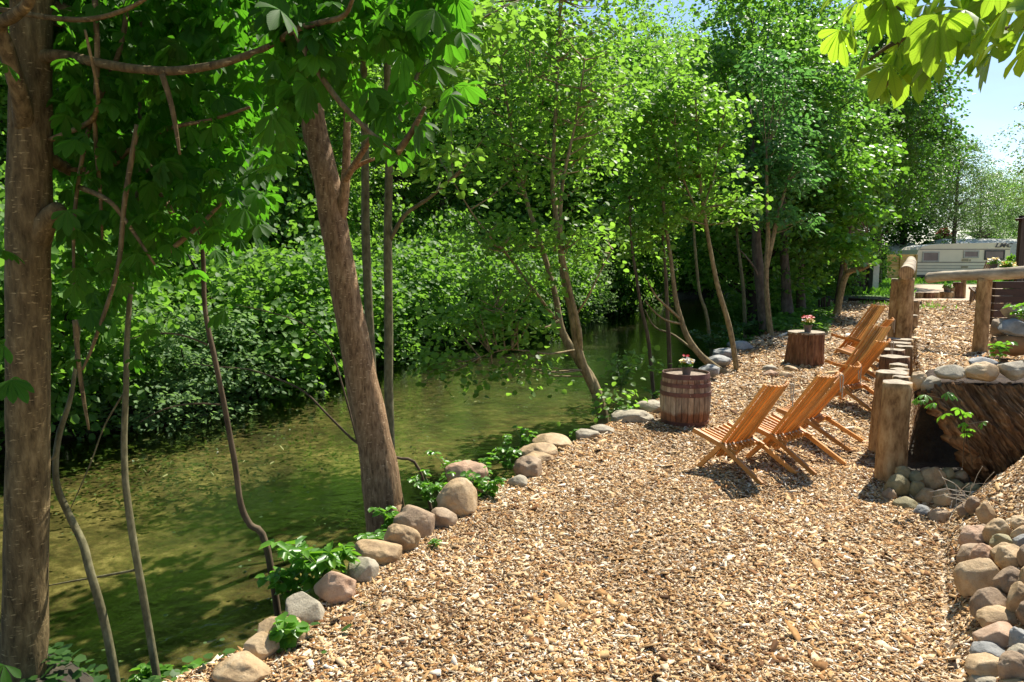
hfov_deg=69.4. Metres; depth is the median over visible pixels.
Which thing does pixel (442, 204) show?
alder tree
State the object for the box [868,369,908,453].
palisade log
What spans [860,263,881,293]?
storage cabinet
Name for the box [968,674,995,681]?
boulder
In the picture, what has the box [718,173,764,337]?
waterside sapling
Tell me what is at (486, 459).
bank plant
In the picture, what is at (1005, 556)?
stone
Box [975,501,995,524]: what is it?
stone
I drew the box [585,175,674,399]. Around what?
waterside sapling
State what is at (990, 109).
sky
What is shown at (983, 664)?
boulder
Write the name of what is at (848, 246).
hazel tree
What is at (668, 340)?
waterside sapling
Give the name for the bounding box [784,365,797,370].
stone
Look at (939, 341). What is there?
wood chips
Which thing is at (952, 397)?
maple seedling
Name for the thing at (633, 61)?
broad tree
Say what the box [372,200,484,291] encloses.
bank shrub
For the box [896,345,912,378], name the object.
palisade log
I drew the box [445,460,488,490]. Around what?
boulder
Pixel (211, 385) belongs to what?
bank shrub
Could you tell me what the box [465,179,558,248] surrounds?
bank shrub
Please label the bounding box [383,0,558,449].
straight sapling
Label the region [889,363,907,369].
palisade log
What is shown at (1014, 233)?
alder tree
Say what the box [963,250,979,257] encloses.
window
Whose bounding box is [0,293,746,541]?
water
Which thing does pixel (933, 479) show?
stone
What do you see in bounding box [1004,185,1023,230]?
airy tree
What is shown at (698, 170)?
grey sapling
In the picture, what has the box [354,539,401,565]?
boulder
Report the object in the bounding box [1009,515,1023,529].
stone
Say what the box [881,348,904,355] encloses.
palisade log
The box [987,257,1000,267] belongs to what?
flower pot
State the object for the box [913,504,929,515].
stone
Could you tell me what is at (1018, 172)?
airy tree
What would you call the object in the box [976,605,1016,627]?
boulder
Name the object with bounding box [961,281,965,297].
edging log
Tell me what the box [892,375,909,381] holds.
palisade log
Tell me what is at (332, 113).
broad tree
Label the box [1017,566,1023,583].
stone
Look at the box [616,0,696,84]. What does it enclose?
tall tree
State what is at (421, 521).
boulder
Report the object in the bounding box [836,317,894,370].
stick chair
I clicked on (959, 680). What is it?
stone
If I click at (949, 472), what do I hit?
stone
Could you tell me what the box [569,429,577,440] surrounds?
bank plant
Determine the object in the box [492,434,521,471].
bank plant
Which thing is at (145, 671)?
bank plant
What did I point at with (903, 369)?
palisade log
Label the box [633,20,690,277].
tall tree
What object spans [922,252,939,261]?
window
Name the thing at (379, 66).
dark tree
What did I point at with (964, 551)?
boulder
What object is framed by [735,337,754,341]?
bank plant
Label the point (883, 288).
grass
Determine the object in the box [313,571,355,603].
boulder
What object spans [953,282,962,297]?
edging log
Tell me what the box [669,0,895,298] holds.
broad tree
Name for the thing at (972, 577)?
boulder
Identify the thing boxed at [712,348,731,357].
stone
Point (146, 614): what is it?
bare sapling
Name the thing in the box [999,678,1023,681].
boulder
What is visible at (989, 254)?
window
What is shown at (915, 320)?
palisade log
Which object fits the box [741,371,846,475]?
stick chair
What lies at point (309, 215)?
bank shrub
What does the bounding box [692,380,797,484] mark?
stick chair
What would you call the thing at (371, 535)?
bank plant
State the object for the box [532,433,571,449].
boulder
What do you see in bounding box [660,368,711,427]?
wooden barrel
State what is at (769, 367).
stone
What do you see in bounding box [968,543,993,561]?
stone
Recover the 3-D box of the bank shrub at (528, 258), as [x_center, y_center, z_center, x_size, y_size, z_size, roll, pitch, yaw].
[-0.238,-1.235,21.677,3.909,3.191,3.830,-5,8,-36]
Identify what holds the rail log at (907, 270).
on the rail post at (905, 305)
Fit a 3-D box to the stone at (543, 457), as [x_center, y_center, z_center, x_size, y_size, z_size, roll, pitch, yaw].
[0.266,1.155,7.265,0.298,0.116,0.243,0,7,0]
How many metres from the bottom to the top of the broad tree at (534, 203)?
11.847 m
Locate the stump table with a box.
[784,330,824,366]
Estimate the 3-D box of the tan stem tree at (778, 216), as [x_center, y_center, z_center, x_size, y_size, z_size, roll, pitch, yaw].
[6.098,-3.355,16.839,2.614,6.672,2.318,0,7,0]
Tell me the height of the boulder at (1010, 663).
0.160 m
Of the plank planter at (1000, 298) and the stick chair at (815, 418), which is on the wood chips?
the stick chair at (815, 418)
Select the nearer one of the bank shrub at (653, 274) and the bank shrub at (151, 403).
the bank shrub at (151, 403)
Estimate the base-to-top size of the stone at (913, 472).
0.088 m
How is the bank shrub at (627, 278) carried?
on the ground at (928, 447)
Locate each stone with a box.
[431,507,457,527]
[507,475,527,486]
[513,455,541,476]
[525,451,553,461]
[575,428,598,439]
[590,424,614,433]
[698,364,719,376]
[708,355,730,366]
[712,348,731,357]
[727,341,752,349]
[762,365,776,370]
[762,370,778,376]
[779,371,793,377]
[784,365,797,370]
[881,488,896,499]
[883,473,909,496]
[892,496,917,509]
[895,466,910,478]
[908,473,923,482]
[909,481,924,496]
[910,371,926,390]
[910,470,921,475]
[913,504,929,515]
[914,487,934,502]
[920,376,941,392]
[920,467,946,490]
[927,508,950,522]
[932,488,955,506]
[934,364,966,379]
[941,467,954,479]
[942,479,964,491]
[948,679,966,681]
[951,491,964,501]
[955,470,968,481]
[956,502,968,515]
[957,525,987,544]
[963,482,981,494]
[964,496,979,513]
[968,356,997,364]
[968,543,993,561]
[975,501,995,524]
[982,517,1011,543]
[989,534,1012,547]
[989,542,1009,560]
[990,318,1005,336]
[992,566,1019,595]
[994,544,1019,568]
[997,361,1023,380]
[1000,306,1023,321]
[1006,581,1023,612]
[1007,643,1023,654]
[1008,626,1023,646]
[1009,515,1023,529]
[1010,525,1023,537]
[1012,534,1023,546]
[1016,544,1023,565]
[1016,601,1023,625]
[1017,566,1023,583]
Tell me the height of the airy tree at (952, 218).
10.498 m
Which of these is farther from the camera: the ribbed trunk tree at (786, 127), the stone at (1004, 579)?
the ribbed trunk tree at (786, 127)
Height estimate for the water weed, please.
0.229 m
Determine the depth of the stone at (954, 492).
6.04 m
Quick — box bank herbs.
[758,291,834,335]
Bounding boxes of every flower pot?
[678,354,694,374]
[800,315,814,331]
[942,283,953,291]
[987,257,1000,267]
[1000,261,1016,267]
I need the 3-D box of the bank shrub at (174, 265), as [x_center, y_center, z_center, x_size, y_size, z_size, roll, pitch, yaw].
[-7.493,-1.640,15.283,4.629,5.153,4.724,-2,7,-15]
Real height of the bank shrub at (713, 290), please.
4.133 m
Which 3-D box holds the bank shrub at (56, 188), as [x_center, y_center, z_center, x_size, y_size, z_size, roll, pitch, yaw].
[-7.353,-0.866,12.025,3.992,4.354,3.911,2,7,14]
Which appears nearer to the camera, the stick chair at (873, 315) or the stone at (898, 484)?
the stone at (898, 484)
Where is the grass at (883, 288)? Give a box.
[845,276,1001,296]
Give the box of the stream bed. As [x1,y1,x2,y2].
[0,321,723,681]
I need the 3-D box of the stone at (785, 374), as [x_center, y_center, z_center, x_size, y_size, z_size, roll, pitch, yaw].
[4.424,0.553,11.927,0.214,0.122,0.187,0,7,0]
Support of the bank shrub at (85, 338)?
on the ground at (928, 447)
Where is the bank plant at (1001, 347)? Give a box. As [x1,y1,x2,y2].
[988,341,1017,361]
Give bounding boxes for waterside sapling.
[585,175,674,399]
[629,144,706,368]
[665,140,723,356]
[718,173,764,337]
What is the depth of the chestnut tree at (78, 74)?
3.20 m
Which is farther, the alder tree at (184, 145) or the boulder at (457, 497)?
the alder tree at (184, 145)
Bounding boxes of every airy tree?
[913,134,1015,243]
[947,164,1023,238]
[972,176,1021,238]
[993,102,1023,214]
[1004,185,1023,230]
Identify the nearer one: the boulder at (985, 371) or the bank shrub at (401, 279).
the boulder at (985, 371)
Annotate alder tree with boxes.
[0,0,8,183]
[111,37,255,179]
[248,51,411,253]
[358,56,522,234]
[505,18,647,257]
[991,173,1023,238]
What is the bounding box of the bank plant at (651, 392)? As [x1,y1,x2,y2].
[641,387,659,399]
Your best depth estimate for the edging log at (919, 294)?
27.48 m
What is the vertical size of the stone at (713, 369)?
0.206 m
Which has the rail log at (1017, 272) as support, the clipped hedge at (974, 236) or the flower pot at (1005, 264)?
the flower pot at (1005, 264)
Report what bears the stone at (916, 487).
on the ground at (928, 447)
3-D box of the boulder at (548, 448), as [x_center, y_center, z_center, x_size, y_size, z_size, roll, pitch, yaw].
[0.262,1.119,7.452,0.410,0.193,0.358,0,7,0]
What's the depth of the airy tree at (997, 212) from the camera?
72.43 m
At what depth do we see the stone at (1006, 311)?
9.57 m
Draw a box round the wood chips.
[163,299,1023,681]
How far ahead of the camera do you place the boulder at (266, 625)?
3.85 m
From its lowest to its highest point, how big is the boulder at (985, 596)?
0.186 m
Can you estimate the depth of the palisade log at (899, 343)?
11.47 m
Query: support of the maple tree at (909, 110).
on the ground at (928, 447)
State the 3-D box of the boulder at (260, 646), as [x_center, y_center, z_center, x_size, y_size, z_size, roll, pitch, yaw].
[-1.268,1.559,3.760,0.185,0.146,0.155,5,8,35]
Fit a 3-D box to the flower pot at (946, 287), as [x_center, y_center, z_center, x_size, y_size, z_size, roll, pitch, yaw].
[16.303,-2.014,27.663,0.358,0.348,0.417,0,7,0]
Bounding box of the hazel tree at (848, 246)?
[788,142,909,303]
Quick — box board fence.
[886,254,917,277]
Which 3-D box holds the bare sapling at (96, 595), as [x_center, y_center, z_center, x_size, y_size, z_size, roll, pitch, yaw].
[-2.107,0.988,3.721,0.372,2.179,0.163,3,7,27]
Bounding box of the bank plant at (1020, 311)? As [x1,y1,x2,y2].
[1002,302,1023,319]
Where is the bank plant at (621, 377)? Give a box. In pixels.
[611,351,654,391]
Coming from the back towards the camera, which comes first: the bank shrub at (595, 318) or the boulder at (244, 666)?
the bank shrub at (595, 318)
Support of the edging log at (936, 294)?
on the ground at (928, 447)
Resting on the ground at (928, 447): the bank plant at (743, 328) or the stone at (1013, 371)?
the bank plant at (743, 328)
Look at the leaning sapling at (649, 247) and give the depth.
12.11 m
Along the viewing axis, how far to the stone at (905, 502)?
5.91 m
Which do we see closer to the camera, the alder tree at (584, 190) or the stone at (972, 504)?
the stone at (972, 504)
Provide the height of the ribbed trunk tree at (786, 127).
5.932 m
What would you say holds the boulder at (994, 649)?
on the ground at (928, 447)
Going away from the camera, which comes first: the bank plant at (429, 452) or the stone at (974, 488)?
the stone at (974, 488)
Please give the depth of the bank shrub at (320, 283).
13.71 m
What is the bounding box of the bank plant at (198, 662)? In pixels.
[180,658,207,673]
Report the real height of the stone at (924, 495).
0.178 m
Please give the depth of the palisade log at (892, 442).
6.46 m
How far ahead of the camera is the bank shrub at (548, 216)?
27.44 m
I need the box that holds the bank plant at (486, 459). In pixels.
[465,452,498,474]
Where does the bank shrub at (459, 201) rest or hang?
on the ground at (928, 447)
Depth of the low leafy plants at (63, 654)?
3.68 m
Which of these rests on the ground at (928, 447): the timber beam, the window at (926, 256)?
the timber beam
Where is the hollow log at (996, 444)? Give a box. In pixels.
[913,367,1023,484]
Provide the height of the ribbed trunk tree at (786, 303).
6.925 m
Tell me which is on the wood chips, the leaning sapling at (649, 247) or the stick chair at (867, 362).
the stick chair at (867, 362)
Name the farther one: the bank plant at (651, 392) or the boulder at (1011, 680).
the bank plant at (651, 392)
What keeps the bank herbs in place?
on the ground at (928, 447)
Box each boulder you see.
[211,651,272,681]
[243,631,279,660]
[257,616,307,641]
[285,591,324,623]
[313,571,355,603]
[346,557,378,582]
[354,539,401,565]
[384,524,420,551]
[393,504,434,537]
[436,477,477,517]
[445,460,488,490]
[519,442,557,455]
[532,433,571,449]
[610,409,653,422]
[636,400,659,412]
[953,558,999,597]
[956,543,989,562]
[964,361,999,381]
[964,652,998,676]
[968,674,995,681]
[969,587,1006,617]
[969,641,1006,656]
[972,621,1011,647]
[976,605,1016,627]
[997,318,1023,336]
[997,650,1023,679]
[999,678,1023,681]
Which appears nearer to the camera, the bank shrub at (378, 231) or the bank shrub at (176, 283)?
the bank shrub at (176, 283)
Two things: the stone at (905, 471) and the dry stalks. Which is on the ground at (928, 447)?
the dry stalks
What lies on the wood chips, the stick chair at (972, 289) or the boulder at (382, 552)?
the stick chair at (972, 289)
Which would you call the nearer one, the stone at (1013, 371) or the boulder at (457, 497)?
the boulder at (457, 497)
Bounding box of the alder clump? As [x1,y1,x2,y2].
[401,0,667,425]
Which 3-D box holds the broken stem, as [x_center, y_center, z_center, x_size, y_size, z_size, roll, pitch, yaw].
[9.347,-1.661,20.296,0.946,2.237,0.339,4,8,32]
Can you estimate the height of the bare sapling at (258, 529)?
4.291 m
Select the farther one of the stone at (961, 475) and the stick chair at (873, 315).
the stick chair at (873, 315)
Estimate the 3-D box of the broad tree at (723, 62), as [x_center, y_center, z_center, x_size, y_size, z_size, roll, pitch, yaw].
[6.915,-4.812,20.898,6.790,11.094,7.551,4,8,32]
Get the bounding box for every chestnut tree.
[0,0,486,681]
[818,0,1023,107]
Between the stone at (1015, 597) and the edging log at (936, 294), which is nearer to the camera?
the stone at (1015, 597)
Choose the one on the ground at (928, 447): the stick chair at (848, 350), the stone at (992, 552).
the stone at (992, 552)
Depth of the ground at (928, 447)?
4.91 m
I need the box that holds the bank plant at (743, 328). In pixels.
[711,322,752,338]
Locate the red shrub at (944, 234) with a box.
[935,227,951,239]
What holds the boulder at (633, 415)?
on the ground at (928, 447)
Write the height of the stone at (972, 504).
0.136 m
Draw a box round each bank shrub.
[0,130,270,356]
[0,157,191,380]
[0,189,202,442]
[0,201,173,455]
[0,326,236,452]
[84,146,252,323]
[89,295,293,425]
[120,242,362,412]
[181,227,408,387]
[184,150,353,275]
[244,173,379,263]
[273,264,433,378]
[305,239,465,356]
[309,183,425,316]
[314,229,475,351]
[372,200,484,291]
[406,201,511,270]
[414,183,551,254]
[419,236,533,343]
[455,247,573,340]
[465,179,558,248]
[491,253,587,334]
[495,250,606,331]
[512,225,611,326]
[524,197,576,247]
[563,200,661,316]
[568,252,617,323]
[607,239,684,310]
[650,232,711,294]
[673,236,740,295]
[674,233,731,287]
[720,293,780,330]
[721,323,758,344]
[726,259,826,306]
[731,270,817,309]
[773,242,873,300]
[835,229,902,285]
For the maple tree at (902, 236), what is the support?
on the ground at (928, 447)
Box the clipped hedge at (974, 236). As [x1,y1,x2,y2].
[967,231,1000,238]
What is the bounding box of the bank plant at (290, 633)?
[268,611,309,652]
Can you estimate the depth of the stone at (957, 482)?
6.16 m
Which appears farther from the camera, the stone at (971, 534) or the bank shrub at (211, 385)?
the bank shrub at (211, 385)
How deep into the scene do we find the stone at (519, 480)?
6.40 m
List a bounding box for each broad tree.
[0,0,203,184]
[177,54,380,248]
[408,0,604,248]
[550,29,689,293]
[636,0,884,333]
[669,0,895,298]
[734,8,904,281]
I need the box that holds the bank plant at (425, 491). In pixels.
[407,469,455,506]
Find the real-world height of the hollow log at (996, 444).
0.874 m
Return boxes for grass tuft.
[858,299,956,309]
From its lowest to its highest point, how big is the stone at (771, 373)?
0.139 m
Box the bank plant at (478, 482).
[460,465,506,497]
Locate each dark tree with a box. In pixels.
[292,64,450,233]
[717,128,889,261]
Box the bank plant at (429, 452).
[425,450,461,482]
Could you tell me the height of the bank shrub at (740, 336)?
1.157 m
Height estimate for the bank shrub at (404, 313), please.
2.788 m
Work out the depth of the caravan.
49.68 m
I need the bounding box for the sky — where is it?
[473,0,1023,244]
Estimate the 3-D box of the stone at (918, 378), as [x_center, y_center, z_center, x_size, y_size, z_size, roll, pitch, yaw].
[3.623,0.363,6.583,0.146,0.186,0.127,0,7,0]
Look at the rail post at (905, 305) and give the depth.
13.13 m
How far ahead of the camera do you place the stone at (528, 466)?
6.69 m
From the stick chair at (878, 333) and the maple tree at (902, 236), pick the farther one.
the maple tree at (902, 236)
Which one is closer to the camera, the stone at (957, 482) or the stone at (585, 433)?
the stone at (957, 482)
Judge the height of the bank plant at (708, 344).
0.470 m
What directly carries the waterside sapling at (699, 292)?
on the ground at (928, 447)
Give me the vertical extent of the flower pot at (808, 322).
0.306 m
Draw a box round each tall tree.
[298,56,383,221]
[327,18,488,236]
[476,0,574,191]
[574,0,692,238]
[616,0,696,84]
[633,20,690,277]
[676,6,733,54]
[735,0,820,235]
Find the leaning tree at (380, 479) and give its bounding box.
[301,77,404,540]
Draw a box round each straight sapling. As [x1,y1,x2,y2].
[352,51,439,367]
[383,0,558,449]
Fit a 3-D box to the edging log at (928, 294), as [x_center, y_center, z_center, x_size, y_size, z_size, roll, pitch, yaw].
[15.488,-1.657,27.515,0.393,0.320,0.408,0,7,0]
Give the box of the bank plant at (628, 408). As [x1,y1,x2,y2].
[614,405,633,409]
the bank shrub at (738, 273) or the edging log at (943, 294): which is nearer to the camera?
the edging log at (943, 294)
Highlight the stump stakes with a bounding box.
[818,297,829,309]
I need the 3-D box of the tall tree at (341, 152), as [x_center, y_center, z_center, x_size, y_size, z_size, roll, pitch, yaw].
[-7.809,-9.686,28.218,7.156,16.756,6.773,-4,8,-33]
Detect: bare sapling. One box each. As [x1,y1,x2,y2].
[49,15,161,681]
[51,322,120,681]
[130,146,281,615]
[190,305,432,511]
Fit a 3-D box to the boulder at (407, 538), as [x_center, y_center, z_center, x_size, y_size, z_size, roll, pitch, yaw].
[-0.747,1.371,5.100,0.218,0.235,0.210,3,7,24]
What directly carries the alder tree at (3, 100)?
on the ground at (928, 447)
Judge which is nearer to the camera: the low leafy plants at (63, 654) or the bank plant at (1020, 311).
the low leafy plants at (63, 654)
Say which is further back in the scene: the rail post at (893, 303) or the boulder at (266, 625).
the rail post at (893, 303)
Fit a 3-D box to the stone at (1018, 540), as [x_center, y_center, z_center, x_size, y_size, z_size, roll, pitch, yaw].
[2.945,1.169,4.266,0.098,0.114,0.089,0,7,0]
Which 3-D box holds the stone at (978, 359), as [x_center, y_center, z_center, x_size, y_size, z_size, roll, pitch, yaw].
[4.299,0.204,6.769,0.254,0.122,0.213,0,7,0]
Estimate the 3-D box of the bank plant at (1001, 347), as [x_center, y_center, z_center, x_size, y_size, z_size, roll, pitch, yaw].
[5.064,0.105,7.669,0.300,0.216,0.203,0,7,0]
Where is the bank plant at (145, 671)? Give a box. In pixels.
[128,661,173,681]
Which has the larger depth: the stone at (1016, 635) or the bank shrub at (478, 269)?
the bank shrub at (478, 269)
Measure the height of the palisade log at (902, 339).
0.862 m
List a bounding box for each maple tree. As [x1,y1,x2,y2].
[818,1,955,293]
[860,30,977,282]
[869,132,976,250]
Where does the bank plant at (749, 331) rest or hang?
on the ground at (928, 447)
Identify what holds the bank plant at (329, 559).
on the ground at (928, 447)
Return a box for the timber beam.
[848,298,921,304]
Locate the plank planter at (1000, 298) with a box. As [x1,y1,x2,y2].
[990,281,1023,323]
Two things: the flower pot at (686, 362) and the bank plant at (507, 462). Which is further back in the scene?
the flower pot at (686, 362)
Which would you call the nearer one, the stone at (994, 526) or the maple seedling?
the stone at (994, 526)
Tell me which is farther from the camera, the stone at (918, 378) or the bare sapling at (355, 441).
the bare sapling at (355, 441)
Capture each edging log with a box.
[915,292,923,297]
[923,292,933,297]
[934,292,939,297]
[939,291,953,298]
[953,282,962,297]
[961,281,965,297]
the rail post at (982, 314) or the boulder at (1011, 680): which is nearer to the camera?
the boulder at (1011, 680)
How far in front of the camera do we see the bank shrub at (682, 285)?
42.77 m
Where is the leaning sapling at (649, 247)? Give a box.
[595,21,728,379]
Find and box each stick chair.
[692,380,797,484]
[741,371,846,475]
[776,361,863,450]
[818,338,893,411]
[824,324,890,380]
[831,304,885,356]
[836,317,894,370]
[968,260,999,305]
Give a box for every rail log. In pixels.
[898,256,916,279]
[925,266,1023,282]
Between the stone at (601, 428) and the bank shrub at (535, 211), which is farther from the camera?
the bank shrub at (535, 211)
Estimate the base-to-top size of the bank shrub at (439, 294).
3.588 m
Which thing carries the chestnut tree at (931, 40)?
on the ground at (928, 447)
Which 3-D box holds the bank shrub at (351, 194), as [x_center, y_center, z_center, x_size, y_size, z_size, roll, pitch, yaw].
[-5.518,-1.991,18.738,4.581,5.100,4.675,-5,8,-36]
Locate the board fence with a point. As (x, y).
(897, 265)
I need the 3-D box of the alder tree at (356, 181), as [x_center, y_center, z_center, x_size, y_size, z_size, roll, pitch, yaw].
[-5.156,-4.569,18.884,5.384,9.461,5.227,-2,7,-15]
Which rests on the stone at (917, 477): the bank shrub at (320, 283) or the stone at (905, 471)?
the stone at (905, 471)
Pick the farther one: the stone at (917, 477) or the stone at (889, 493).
the stone at (917, 477)
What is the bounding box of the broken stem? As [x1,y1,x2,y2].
[833,262,870,314]
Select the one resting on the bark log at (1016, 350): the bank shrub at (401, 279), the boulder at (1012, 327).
the boulder at (1012, 327)
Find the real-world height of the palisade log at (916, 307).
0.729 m
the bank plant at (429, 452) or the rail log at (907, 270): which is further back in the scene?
the rail log at (907, 270)
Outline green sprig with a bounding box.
[1002,253,1015,288]
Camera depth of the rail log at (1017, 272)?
10.73 m
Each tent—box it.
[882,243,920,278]
[918,239,1016,276]
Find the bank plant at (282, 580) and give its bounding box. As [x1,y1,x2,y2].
[254,557,317,598]
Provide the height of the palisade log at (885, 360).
1.042 m
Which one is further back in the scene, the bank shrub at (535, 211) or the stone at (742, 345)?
the bank shrub at (535, 211)
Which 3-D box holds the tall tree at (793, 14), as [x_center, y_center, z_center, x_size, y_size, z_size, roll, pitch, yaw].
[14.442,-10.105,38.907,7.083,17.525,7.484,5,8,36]
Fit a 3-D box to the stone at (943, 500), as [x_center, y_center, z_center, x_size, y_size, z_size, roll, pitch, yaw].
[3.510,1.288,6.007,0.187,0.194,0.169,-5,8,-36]
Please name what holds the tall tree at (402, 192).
on the ground at (928, 447)
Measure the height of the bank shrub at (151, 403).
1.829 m
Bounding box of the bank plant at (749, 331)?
[734,320,763,336]
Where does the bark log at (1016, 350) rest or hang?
on the wood chips
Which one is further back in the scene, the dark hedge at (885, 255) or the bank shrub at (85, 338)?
the dark hedge at (885, 255)
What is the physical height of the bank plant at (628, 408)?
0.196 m
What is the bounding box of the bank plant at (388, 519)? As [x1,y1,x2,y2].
[368,505,398,529]
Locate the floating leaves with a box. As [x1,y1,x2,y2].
[0,339,708,661]
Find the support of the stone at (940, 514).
on the ground at (928, 447)
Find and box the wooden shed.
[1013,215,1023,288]
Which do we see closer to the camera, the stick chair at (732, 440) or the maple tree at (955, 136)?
the stick chair at (732, 440)
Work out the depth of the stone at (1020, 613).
3.56 m
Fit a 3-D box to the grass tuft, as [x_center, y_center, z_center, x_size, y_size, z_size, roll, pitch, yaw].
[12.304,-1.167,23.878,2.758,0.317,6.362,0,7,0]
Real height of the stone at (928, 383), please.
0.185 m
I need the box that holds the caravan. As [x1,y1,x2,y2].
[900,243,1012,277]
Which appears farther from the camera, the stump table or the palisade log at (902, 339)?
the stump table
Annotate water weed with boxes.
[0,374,541,525]
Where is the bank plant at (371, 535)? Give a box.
[354,529,386,539]
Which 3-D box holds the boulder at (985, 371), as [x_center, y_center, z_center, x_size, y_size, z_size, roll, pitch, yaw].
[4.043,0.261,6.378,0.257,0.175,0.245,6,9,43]
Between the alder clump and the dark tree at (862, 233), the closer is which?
the alder clump
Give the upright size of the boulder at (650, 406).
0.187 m
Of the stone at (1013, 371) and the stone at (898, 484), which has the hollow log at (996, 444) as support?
the stone at (1013, 371)
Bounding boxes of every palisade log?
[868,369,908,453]
[874,379,912,482]
[878,354,909,375]
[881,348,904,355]
[886,337,912,345]
[886,341,910,347]
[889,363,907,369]
[890,367,908,371]
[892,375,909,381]
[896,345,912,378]
[912,314,917,331]
[913,300,919,318]
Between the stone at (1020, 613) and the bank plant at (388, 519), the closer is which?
the stone at (1020, 613)
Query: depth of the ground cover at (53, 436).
11.03 m
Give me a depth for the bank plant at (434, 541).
5.09 m
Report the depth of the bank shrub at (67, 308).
9.48 m
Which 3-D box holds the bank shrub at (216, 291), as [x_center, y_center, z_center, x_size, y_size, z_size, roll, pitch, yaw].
[-4.612,-0.259,12.885,4.150,3.314,4.236,-2,7,-19]
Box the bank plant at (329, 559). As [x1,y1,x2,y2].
[259,536,361,591]
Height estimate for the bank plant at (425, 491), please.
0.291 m
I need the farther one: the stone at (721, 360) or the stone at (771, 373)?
the stone at (721, 360)
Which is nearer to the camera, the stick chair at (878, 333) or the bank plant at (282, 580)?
the bank plant at (282, 580)
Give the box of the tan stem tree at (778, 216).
[728,39,834,334]
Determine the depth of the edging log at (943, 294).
27.52 m
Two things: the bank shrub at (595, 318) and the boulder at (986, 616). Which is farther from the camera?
the bank shrub at (595, 318)
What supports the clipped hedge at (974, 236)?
on the ground at (928, 447)
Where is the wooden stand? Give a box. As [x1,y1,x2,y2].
[969,287,975,300]
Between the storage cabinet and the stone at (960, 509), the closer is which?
the stone at (960, 509)
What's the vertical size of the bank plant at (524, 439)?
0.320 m
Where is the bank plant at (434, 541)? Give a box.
[428,538,441,550]
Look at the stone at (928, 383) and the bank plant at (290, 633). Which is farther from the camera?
the stone at (928, 383)
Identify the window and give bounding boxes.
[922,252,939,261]
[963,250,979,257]
[984,250,1004,259]
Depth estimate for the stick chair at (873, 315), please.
14.03 m
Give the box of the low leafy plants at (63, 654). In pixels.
[20,602,366,681]
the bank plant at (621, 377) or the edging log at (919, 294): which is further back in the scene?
the edging log at (919, 294)
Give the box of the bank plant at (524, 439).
[512,425,537,455]
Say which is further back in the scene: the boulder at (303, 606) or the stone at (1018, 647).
the boulder at (303, 606)
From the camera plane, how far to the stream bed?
7.49 m
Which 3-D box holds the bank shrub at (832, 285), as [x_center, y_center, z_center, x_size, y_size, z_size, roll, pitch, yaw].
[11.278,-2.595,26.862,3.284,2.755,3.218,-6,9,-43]
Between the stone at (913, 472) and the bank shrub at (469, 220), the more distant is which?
the bank shrub at (469, 220)
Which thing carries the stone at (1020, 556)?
on the ground at (928, 447)
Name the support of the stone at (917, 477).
on the stone at (916, 487)
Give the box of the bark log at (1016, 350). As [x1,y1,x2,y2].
[990,335,1023,356]
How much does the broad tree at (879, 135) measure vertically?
10.037 m
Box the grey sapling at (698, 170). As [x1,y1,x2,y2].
[635,70,772,370]
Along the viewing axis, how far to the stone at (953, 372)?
6.37 m
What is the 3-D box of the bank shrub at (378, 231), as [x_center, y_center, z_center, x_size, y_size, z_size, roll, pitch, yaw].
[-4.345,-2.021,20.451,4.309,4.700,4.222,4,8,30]
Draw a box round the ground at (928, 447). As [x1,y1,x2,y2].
[0,277,1023,681]
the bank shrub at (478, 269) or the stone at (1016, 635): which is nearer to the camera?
the stone at (1016, 635)
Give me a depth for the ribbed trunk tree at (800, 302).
20.94 m
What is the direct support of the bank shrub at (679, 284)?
on the ground at (928, 447)
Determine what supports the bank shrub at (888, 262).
on the ground at (928, 447)
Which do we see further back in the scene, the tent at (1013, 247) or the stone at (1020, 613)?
the tent at (1013, 247)
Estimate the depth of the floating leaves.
7.75 m
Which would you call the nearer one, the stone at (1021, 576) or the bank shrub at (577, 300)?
the stone at (1021, 576)
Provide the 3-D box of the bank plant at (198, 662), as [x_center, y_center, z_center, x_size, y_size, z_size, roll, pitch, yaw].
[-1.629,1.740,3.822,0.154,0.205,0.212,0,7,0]
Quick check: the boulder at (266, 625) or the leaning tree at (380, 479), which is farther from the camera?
the leaning tree at (380, 479)
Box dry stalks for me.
[930,466,995,520]
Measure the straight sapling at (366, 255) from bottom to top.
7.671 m
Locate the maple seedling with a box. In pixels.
[912,392,987,466]
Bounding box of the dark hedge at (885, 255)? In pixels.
[882,248,887,280]
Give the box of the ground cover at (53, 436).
[0,293,654,457]
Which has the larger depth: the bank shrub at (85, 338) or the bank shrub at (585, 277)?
the bank shrub at (585, 277)
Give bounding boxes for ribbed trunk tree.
[719,84,838,335]
[779,63,871,317]
[786,177,852,308]
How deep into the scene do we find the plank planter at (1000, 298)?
11.56 m
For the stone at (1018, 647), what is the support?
on the ground at (928, 447)
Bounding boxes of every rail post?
[887,278,897,337]
[895,278,914,338]
[971,278,992,351]
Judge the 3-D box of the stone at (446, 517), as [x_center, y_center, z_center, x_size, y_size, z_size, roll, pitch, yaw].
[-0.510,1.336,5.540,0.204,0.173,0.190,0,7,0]
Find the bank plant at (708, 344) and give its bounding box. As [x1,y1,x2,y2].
[688,329,728,351]
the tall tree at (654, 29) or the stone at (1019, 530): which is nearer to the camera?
the stone at (1019, 530)
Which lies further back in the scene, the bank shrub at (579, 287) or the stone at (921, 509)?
the bank shrub at (579, 287)
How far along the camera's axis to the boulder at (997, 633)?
3.54 m

